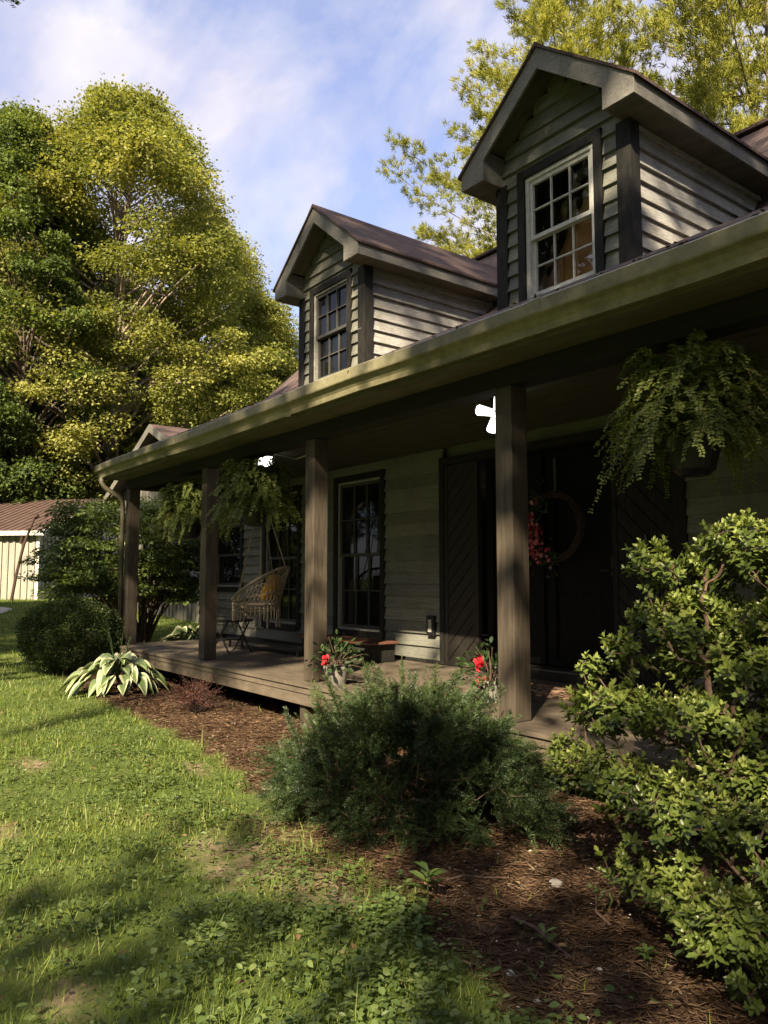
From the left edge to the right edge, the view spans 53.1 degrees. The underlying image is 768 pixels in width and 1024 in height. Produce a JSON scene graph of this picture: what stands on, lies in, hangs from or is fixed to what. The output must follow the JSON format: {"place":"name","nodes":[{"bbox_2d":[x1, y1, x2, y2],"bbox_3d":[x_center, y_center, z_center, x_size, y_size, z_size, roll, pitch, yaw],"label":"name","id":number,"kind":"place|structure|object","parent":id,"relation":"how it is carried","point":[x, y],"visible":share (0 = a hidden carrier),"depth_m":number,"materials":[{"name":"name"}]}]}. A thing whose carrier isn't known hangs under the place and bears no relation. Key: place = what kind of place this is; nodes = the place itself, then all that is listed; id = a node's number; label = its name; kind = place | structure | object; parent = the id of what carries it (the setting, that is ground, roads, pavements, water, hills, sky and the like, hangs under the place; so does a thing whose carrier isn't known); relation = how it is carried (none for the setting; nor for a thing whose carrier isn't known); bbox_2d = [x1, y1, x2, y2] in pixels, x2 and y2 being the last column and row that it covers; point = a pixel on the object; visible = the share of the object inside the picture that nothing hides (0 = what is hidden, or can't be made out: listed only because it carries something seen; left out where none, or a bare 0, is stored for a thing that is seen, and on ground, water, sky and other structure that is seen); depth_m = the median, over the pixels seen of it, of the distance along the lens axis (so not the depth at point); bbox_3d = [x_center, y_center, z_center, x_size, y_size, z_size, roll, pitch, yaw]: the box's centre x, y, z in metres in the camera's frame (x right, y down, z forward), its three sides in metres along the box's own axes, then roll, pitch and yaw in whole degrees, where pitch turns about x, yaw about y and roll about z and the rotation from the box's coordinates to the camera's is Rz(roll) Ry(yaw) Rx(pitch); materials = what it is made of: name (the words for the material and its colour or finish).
{"place":"outdoors","nodes":[
{"label":"outdoors","id":0,"kind":"place"},
{"bbox_2d":[0,0,765,350],"label":"sky","id":1,"kind":"structure","parent":0,"point":[298,100],"materials":[{"name":"blue"}]},
{"bbox_2d":[0,596,766,1023],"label":"lawn grass","id":2,"kind":"structure","parent":0,"point":[120,818],"depth_m":3.78,"materials":[{"name":"green plant"}]},
{"bbox_2d":[0,597,767,1023],"bbox_3d":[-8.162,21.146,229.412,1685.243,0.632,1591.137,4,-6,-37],"label":"ground","id":3,"kind":"structure","parent":0,"point":[232,857],"depth_m":3.50,"materials":[{"name":"green plant"}]},
{"bbox_2d":[0,607,11,612],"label":"gravel patch","id":4,"kind":"object","parent":3,"relation":"on","point":[3,609],"visible":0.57,"depth_m":23.21,"materials":[{"name":"grey gravel"}]},
{"bbox_2d":[0,0,24,7],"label":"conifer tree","id":5,"kind":"object","parent":3,"relation":"on","point":[16,2],"visible":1,"depth_m":8.58,"materials":[{"name":"green plant"}]},
{"bbox_2d":[10,514,39,600],"bbox_3d":[-13.359,1.737,28.528,1.026,3.358,0.154,0,-5,6],"label":"rusty pole","id":6,"kind":"object","parent":3,"relation":"on","point":[36,516],"visible":0.82,"depth_m":28.50,"materials":[{"name":"metal"}]},
{"bbox_2d":[0,401,69,502],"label":"shade tree","id":7,"kind":"object","parent":3,"relation":"on","point":[8,442],"visible":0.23,"depth_m":35.52,"materials":[{"name":"green plant"}]},
{"bbox_2d":[0,393,96,498],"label":"shade tree","id":8,"kind":"object","parent":3,"relation":"on","point":[37,410],"visible":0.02,"depth_m":39.47,"materials":[{"name":"green plant"}]},
{"bbox_2d":[0,498,115,599],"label":"shed","id":9,"kind":"structure","parent":3,"relation":"on","point":[16,518],"depth_m":30.32,"materials":[{"name":"beige metal"}]},
{"bbox_2d":[0,95,133,504],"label":"leafy tree","id":10,"kind":"object","parent":3,"relation":"on","point":[19,129],"visible":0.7,"depth_m":35.61,"materials":[{"name":"green plant"}]},
{"bbox_2d":[10,595,123,674],"bbox_3d":[-4.584,1.812,11.330,1.633,1.225,1.640,4,-6,-37],"label":"boxwood shrub","id":11,"kind":"object","parent":3,"relation":"on","point":[31,629],"visible":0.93,"depth_m":10.93,"materials":[{"name":"green plant"}]},
{"bbox_2d":[0,165,149,473],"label":"leafy tree","id":12,"kind":"object","parent":3,"relation":"on","point":[37,230],"visible":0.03,"depth_m":40.92,"materials":[{"name":"green plant"}]},
{"bbox_2d":[48,398,141,498],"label":"shade tree","id":13,"kind":"object","parent":3,"relation":"on","point":[101,441],"visible":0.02,"depth_m":42.11,"materials":[{"name":"green plant"}]},
{"bbox_2d":[16,495,200,642],"bbox_3d":[-4.798,1.181,14.398,3.784,2.910,4.085,4,-6,-37],"label":"layered shrub","id":14,"kind":"object","parent":3,"relation":"on","point":[101,568],"visible":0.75,"depth_m":13.58,"materials":[{"name":"green plant"}]},
{"bbox_2d":[57,614,168,699],"bbox_3d":[-3.336,1.780,9.574,1.318,1.008,1.307,4,-6,-37],"label":"hosta plant","id":15,"kind":"object","parent":3,"relation":"on","point":[103,681],"visible":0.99,"depth_m":9.31,"materials":[{"name":"green plant"}]},
{"bbox_2d":[73,417,170,498],"bbox_3d":[-12.197,-0.257,40.334,6.329,9.800,6.934,-4,-6,35],"label":"young tree","id":16,"kind":"object","parent":3,"relation":"on","point":[128,445],"visible":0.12,"depth_m":39.76,"materials":[{"name":"green plant"}]},
{"bbox_2d":[44,296,211,410],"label":"leafy tree","id":17,"kind":"object","parent":3,"relation":"on","point":[144,369],"depth_m":60.73,"materials":[{"name":"green plant"}]},
{"bbox_2d":[0,71,298,499],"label":"maple tree","id":18,"kind":"object","parent":3,"relation":"on","point":[121,137],"visible":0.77,"depth_m":36.84,"materials":[{"name":"green plant"}]},
{"bbox_2d":[101,424,200,622],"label":"barn","id":19,"kind":"structure","parent":3,"relation":"on","point":[152,433],"depth_m":22.33,"materials":[{"name":"grey"}]},
{"bbox_2d":[156,625,198,641],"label":"hosta plant","id":20,"kind":"object","parent":3,"relation":"on","point":[177,633],"visible":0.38,"depth_m":13.50,"materials":[{"name":"green plant"}]},
{"bbox_2d":[61,211,298,434],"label":"maple tree","id":21,"kind":"object","parent":3,"relation":"on","point":[263,310],"visible":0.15,"depth_m":47.21,"materials":[{"name":"green plant"}]},
{"bbox_2d":[160,670,229,713],"bbox_3d":[-1.972,1.903,8.122,0.700,0.437,0.792,-1,-5,11],"label":"barberry shrub","id":22,"kind":"object","parent":3,"relation":"on","point":[194,702],"visible":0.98,"depth_m":8.10,"materials":[{"name":"red plant"}]},
{"bbox_2d":[170,320,298,426],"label":"maple tree","id":23,"kind":"object","parent":3,"relation":"on","point":[291,342],"visible":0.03,"depth_m":50.68,"materials":[{"name":"green plant"}]},
{"bbox_2d":[0,677,671,1023],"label":"broadleaf weeds","id":24,"kind":"object","parent":3,"relation":"on","point":[386,966],"visible":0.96,"depth_m":3.05,"materials":[{"name":"green plant"}]},
{"bbox_2d":[0,644,764,1008],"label":"fallen leaves","id":25,"kind":"object","parent":3,"relation":"on","point":[318,832],"visible":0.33,"depth_m":2.97,"materials":[{"name":"brown plant"}]},
{"bbox_2d":[246,654,589,857],"bbox_3d":[0.094,1.363,4.618,1.810,0.944,2.030,1,-5,-12],"label":"yew shrub","id":26,"kind":"object","parent":3,"relation":"on","point":[371,729],"visible":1,"depth_m":4.17,"materials":[{"name":"green plant"}]},
{"bbox_2d":[72,680,767,1023],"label":"pine straw","id":27,"kind":"object","parent":3,"relation":"on","point":[631,972],"visible":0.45,"depth_m":3.41,"materials":[{"name":"brown plant"}]},
{"bbox_2d":[406,861,446,909],"bbox_3d":[0.177,1.609,3.305,0.182,0.199,0.142,-3,-6,33],"label":"seedling","id":28,"kind":"object","parent":3,"relation":"on","point":[424,868],"visible":1,"depth_m":3.32,"materials":[{"name":"green plant"}]},
{"bbox_2d":[95,41,767,810],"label":"house","id":29,"kind":"structure","parent":3,"relation":"on","point":[413,485],"depth_m":7.28,"materials":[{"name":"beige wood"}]},
{"bbox_2d":[145,476,235,553],"bbox_3d":[-2.479,0.023,9.898,1.113,1.026,1.094,0,-5,-2],"label":"hanging fern","id":30,"kind":"object","parent":29,"relation":"hanging from","point":[180,505],"visible":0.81,"depth_m":9.68,"materials":[{"name":"green plant"}]},
{"bbox_2d":[217,517,243,591],"bbox_3d":[-2.673,0.746,13.273,0.121,1.250,1.170,4,-6,-37],"label":"window","id":31,"kind":"structure","parent":29,"relation":"in","point":[229,574],"depth_m":13.25,"materials":[{"name":"black glass"}]},
{"bbox_2d":[216,618,252,653],"bbox_3d":[-2.030,1.645,10.244,0.380,0.437,0.480,4,-6,-37],"label":"folding table","id":32,"kind":"object","parent":29,"relation":"on","point":[230,620],"visible":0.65,"depth_m":10.20,"materials":[{"name":"black metal"}]},
{"bbox_2d":[205,457,304,541],"bbox_3d":[-1.458,-0.157,8.521,1.094,1.026,1.113,-3,-6,34],"label":"hanging fern","id":33,"kind":"object","parent":29,"relation":"hanging from","point":[254,496],"visible":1,"depth_m":8.31,"materials":[{"name":"green plant"}]},
{"bbox_2d":[231,521,290,629],"bbox_3d":[-1.646,0.471,10.337,0.776,2.162,0.776,4,-6,-37],"label":"hanging chair","id":34,"kind":"object","parent":29,"relation":"hanging from","point":[243,605],"visible":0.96,"depth_m":10.11,"materials":[{"name":"wicker"}]},
{"bbox_2d":[260,575,280,600],"bbox_3d":[-1.507,1.011,10.206,0.240,0.352,0.357,-1,-5,8],"label":"cushion","id":35,"kind":"object","parent":34,"relation":"in","point":[266,595],"visible":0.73,"depth_m":10.06,"materials":[{"name":"yellow fabric"}]},
{"bbox_2d":[226,636,303,657],"bbox_3d":[-1.556,1.803,10.327,0.250,0.138,2.080,4,-6,-37],"label":"bench","id":36,"kind":"object","parent":29,"relation":"on","point":[297,646],"visible":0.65,"depth_m":10.12,"materials":[{"name":"brown wood"}]},
{"bbox_2d":[257,453,305,466],"bbox_3d":[-1.167,-0.636,9.214,0.753,0.168,0.245,0,-5,-2],"label":"ceiling fan","id":37,"kind":"object","parent":29,"relation":"attached to","point":[265,460],"visible":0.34,"depth_m":9.13,"materials":[{"name":"white metal"}]},
{"bbox_2d":[261,485,301,630],"bbox_3d":[-1.548,0.707,11.789,0.121,2.150,1.150,4,-6,-37],"label":"window","id":38,"kind":"structure","parent":29,"relation":"in","point":[289,538],"depth_m":11.69,"materials":[{"name":"black glass"}]},
{"bbox_2d":[309,268,352,382],"bbox_3d":[-0.663,-2.315,9.879,0.121,1.360,0.960,4,-6,-37],"label":"window","id":39,"kind":"structure","parent":29,"relation":"in","point":[330,312],"depth_m":9.95,"materials":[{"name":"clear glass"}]},
{"bbox_2d":[304,629,372,685],"bbox_3d":[-0.441,1.338,7.115,0.649,0.504,0.599,-4,-6,35],"label":"flower pot","id":40,"kind":"object","parent":29,"relation":"on","point":[338,671],"visible":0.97,"depth_m":7.01,"materials":[{"name":"plant"}]},
{"bbox_2d":[296,634,398,662],"bbox_3d":[-0.483,1.681,9.504,0.455,0.238,1.600,4,-6,-37],"label":"wooden bench","id":41,"kind":"object","parent":29,"relation":"on","point":[378,651],"visible":0.7,"depth_m":8.97,"materials":[{"name":"red wood"}]},
{"bbox_2d":[333,469,385,639],"bbox_3d":[-0.309,0.565,10.162,0.121,2.150,1.150,4,-6,-37],"label":"window","id":42,"kind":"structure","parent":29,"relation":"in","point":[359,573],"depth_m":10.21,"materials":[{"name":"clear glass"}]},
{"bbox_2d":[100,209,764,463],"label":"gutter litter","id":43,"kind":"object","parent":29,"relation":"on","point":[686,241],"visible":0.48,"depth_m":4.56,"materials":[{"name":"brown plant"}]},
{"bbox_2d":[475,397,494,433],"bbox_3d":[0.926,-0.814,6.374,0.332,0.297,0.189,-3,-6,34],"label":"panel lamp","id":44,"kind":"object","parent":29,"relation":"attached to","point":[482,410],"visible":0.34,"depth_m":6.39,"materials":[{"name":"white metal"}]},
{"bbox_2d":[451,636,533,702],"bbox_3d":[0.848,1.248,6.095,0.630,0.507,0.615,4,-6,-37],"label":"flower pot","id":45,"kind":"object","parent":29,"relation":"on","point":[479,665],"visible":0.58,"depth_m":6.02,"materials":[{"name":"plant"}]},
{"bbox_2d":[486,441,614,672],"bbox_3d":[1.625,0.452,7.714,0.172,2.160,1.730,4,-6,-37],"label":"front door","id":46,"kind":"structure","parent":29,"relation":"in","point":[569,611],"depth_m":7.52,"materials":[{"name":"black wood"}]},
{"bbox_2d":[528,458,584,577],"bbox_3d":[1.605,0.051,7.545,0.259,1.190,0.833,4,-6,-37],"label":"wreath","id":47,"kind":"object","parent":29,"relation":"attached to","point":[534,547],"visible":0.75,"depth_m":7.53,"materials":[{"name":"brown plant"}]},
{"bbox_2d":[517,127,606,302],"bbox_3d":[1.598,-2.574,6.911,0.121,1.360,0.960,4,-6,-37],"label":"window","id":48,"kind":"structure","parent":29,"relation":"in","point":[552,203],"depth_m":6.98,"materials":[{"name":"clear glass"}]},
{"bbox_2d":[531,683,596,699],"bbox_3d":[1.347,1.549,6.701,0.520,0.014,0.980,4,-6,-37],"label":"door mat","id":49,"kind":"object","parent":29,"relation":"on","point":[548,691],"depth_m":6.54,"materials":[{"name":"brown fabric"}]},
{"bbox_2d":[588,328,767,512],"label":"hanging fern","id":50,"kind":"object","parent":29,"relation":"hanging from","point":[692,410],"visible":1,"depth_m":4.15,"materials":[{"name":"green plant"}]},
{"bbox_2d":[136,701,764,1022],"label":"wood chips","id":51,"kind":"object","parent":3,"relation":"on","point":[670,982],"visible":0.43,"depth_m":3.18,"materials":[{"name":"brown wood"}]},
{"bbox_2d":[446,874,507,880],"bbox_3d":[0.429,1.691,3.555,0.284,0.020,0.048,0,-5,1],"label":"fallen stick","id":52,"kind":"object","parent":3,"relation":"on","point":[458,876],"visible":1,"depth_m":3.55,"materials":[{"name":"brown wood"}]},
{"bbox_2d":[506,969,514,976],"bbox_3d":[0.446,1.633,2.719,0.030,0.022,0.037,2,-5,-18],"label":"stone","id":53,"kind":"object","parent":3,"relation":"on","point":[509,973],"visible":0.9,"depth_m":2.71,"materials":[{"name":"grey stone"}]},
{"bbox_2d":[510,915,570,957],"bbox_3d":[0.617,1.639,2.973,0.052,0.021,0.364,3,-6,-27],"label":"fallen stick","id":54,"kind":"object","parent":3,"relation":"on","point":[527,924],"visible":0.8,"depth_m":3.03,"materials":[{"name":"brown wood"}]},
{"bbox_2d":[535,922,557,950],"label":"seedling","id":55,"kind":"object","parent":3,"relation":"on","point":[543,929],"visible":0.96,"depth_m":2.91,"materials":[{"name":"green plant"}]},
{"bbox_2d":[549,878,562,887],"bbox_3d":[0.784,1.692,3.498,0.061,0.038,0.062,0,-5,5],"label":"stone","id":56,"kind":"object","parent":3,"relation":"on","point":[555,881],"visible":0.86,"depth_m":3.48,"materials":[{"name":"beige stone"}]},
{"bbox_2d":[375,0,740,257],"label":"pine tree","id":57,"kind":"object","parent":3,"relation":"on","point":[540,23],"visible":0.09,"depth_m":25.78,"materials":[{"name":"green plant"}]},
{"bbox_2d":[595,893,610,925],"bbox_3d":[0.895,1.653,3.214,0.048,0.021,0.304,0,-5,4],"label":"fallen stick","id":58,"kind":"object","parent":3,"relation":"on","point":[602,917],"visible":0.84,"depth_m":3.13,"materials":[{"name":"brown wood"}]},
{"bbox_2d":[491,0,767,246],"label":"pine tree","id":59,"kind":"object","parent":3,"relation":"on","point":[709,30],"visible":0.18,"depth_m":22.57,"materials":[{"name":"green plant"}]},
{"bbox_2d":[634,942,659,971],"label":"seedling","id":60,"kind":"object","parent":3,"relation":"on","point":[647,949],"visible":0.96,"depth_m":2.75,"materials":[{"name":"green plant"}]},
{"bbox_2d":[543,507,767,1017],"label":"azalea shrub","id":61,"kind":"object","parent":3,"relation":"on","point":[714,918],"visible":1,"depth_m":3.02,"materials":[{"name":"green plant"}]}
]}

